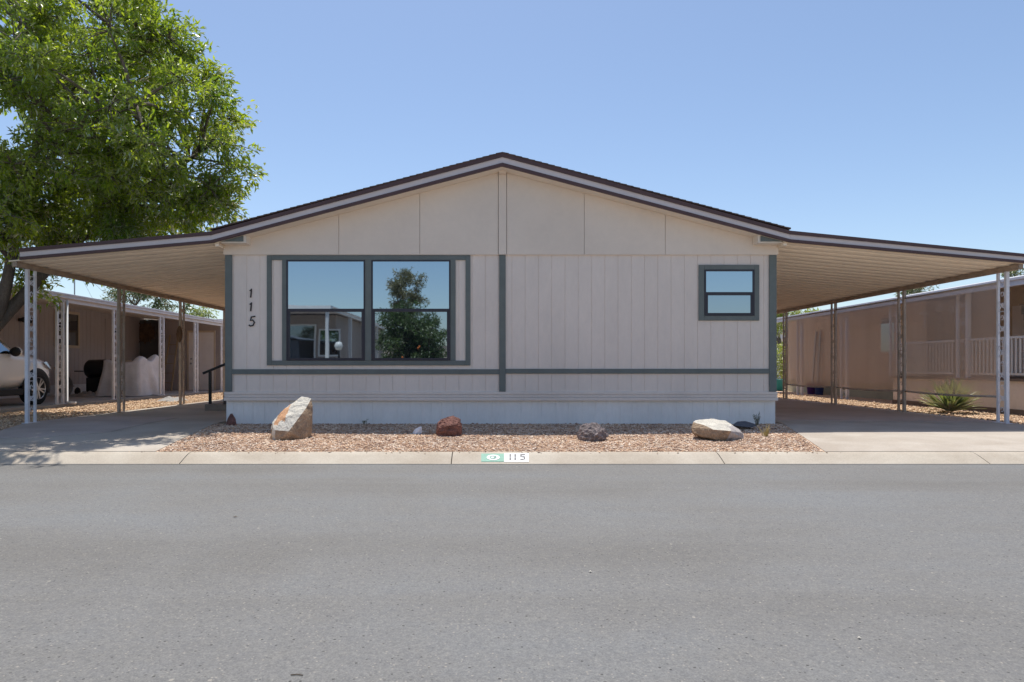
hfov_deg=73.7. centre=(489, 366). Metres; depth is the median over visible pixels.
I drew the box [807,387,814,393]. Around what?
bucket
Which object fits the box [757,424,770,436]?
dry grass
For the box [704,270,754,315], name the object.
window
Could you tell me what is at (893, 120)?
sky
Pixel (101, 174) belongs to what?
ash tree
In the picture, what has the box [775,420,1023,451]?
driveway
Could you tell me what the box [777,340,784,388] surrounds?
shrub
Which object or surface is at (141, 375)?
covered furniture
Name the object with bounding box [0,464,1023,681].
street
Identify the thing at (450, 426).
lava rock
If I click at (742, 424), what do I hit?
slate rock
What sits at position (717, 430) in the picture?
boulder
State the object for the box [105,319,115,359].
side door
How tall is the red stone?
0.188 m
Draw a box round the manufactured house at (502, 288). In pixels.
[210,152,790,423]
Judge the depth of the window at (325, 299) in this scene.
10.29 m
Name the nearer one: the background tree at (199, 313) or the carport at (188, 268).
the carport at (188, 268)
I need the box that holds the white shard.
[413,427,421,433]
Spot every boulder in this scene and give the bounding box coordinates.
[270,397,312,439]
[691,419,743,440]
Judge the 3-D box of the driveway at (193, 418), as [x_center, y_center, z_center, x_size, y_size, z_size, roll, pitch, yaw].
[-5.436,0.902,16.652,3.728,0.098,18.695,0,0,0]
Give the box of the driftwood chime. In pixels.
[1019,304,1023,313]
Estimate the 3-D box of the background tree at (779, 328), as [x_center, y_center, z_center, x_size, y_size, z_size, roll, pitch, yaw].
[14.805,-1.352,34.248,4.145,4.617,3.952,0,0,-28]
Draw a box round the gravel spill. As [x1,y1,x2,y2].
[129,450,840,452]
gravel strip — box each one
[0,399,219,430]
[777,389,1019,423]
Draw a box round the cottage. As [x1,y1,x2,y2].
[777,325,784,377]
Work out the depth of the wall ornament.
24.16 m
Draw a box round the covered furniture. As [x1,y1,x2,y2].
[96,354,161,395]
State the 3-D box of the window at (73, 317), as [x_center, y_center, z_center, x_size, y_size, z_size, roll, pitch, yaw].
[-12.386,-1.103,20.025,0.031,1.080,1.170,0,0,0]
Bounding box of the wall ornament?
[139,321,156,343]
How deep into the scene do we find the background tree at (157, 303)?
33.98 m
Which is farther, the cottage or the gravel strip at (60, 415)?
the cottage
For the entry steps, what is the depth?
13.43 m
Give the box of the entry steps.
[202,363,225,410]
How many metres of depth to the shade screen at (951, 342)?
11.52 m
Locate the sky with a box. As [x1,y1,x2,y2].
[0,0,1023,318]
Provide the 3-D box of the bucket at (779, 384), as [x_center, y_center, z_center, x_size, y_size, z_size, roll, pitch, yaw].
[10.400,0.585,24.549,0.424,0.543,0.418,0,0,0]
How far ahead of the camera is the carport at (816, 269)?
11.14 m
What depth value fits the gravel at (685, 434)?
8.30 m
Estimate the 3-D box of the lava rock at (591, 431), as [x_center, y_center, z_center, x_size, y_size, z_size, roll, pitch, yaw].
[1.258,0.801,8.331,0.395,0.241,0.389,0,0,0]
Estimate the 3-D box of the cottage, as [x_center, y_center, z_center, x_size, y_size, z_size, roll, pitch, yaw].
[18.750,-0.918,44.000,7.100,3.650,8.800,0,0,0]
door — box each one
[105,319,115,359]
[189,332,213,389]
[1012,305,1023,376]
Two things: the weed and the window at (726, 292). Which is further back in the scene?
the window at (726, 292)
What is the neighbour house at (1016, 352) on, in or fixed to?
on the gravel strip at (866, 399)
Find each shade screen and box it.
[787,310,830,387]
[836,299,896,391]
[905,282,995,397]
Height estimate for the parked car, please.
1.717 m
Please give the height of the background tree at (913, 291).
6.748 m
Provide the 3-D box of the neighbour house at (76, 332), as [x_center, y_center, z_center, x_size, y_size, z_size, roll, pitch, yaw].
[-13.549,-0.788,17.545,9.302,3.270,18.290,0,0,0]
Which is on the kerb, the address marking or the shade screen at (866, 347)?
the address marking
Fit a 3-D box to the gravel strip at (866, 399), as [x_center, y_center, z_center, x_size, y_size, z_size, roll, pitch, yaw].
[10.985,0.910,18.655,6.030,0.098,22.690,0,0,0]
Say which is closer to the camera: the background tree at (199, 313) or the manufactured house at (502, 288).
the manufactured house at (502, 288)
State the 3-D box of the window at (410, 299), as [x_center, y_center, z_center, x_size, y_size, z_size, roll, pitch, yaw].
[-1.186,-0.854,10.282,1.187,1.512,0.033,0,0,0]
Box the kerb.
[0,452,1023,464]
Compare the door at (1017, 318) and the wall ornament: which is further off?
the wall ornament
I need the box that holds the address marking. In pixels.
[481,453,528,461]
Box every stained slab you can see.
[0,416,177,437]
[775,398,995,421]
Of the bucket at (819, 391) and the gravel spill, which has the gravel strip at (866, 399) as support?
the bucket at (819, 391)
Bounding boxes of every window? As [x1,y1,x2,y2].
[54,309,79,347]
[286,260,364,360]
[371,260,449,360]
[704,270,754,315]
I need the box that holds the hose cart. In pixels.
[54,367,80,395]
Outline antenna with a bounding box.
[54,278,113,301]
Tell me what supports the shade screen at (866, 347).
attached to the carport at (816, 269)
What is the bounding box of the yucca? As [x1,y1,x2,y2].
[915,394,984,411]
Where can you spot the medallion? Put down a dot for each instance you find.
(179, 333)
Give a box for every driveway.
[0,399,225,451]
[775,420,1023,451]
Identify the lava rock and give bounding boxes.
[436,416,461,435]
[577,422,608,441]
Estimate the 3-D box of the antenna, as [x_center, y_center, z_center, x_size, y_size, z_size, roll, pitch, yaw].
[-15.000,-3.316,25.100,2.408,2.454,1.411,0,0,0]
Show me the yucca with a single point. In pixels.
(952, 403)
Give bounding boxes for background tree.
[100,287,204,319]
[187,305,219,317]
[777,307,818,370]
[894,285,938,296]
[1001,265,1023,277]
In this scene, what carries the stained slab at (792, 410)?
on the driveway at (860, 436)
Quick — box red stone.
[226,414,236,424]
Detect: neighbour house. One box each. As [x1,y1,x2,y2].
[0,284,222,404]
[777,275,1023,415]
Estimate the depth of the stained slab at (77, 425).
9.82 m
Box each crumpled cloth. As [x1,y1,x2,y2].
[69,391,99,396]
[158,396,186,401]
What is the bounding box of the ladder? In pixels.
[165,335,177,390]
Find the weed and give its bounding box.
[753,411,760,425]
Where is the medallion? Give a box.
[176,326,182,342]
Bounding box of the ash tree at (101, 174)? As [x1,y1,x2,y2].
[0,0,269,330]
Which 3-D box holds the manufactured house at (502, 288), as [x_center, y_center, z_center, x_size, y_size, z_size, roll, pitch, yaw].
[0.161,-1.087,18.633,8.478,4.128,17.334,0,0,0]
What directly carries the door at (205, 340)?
in the neighbour house at (76, 332)
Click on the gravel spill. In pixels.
(469, 452)
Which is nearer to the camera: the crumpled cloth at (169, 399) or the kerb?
the kerb
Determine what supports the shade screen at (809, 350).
attached to the carport at (816, 269)
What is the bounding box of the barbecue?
[74,359,115,391]
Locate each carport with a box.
[8,231,224,423]
[777,231,1023,423]
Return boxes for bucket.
[777,376,784,390]
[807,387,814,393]
[815,387,823,394]
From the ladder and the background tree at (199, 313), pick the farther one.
the background tree at (199, 313)
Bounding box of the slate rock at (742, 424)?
[733,421,755,427]
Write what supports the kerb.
on the ground
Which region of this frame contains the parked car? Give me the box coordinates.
[0,339,51,403]
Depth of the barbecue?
19.78 m
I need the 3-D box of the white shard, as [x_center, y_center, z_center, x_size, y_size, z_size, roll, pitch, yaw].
[-0.950,0.833,8.954,0.119,0.103,0.058,0,0,-22]
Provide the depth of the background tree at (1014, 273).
49.32 m

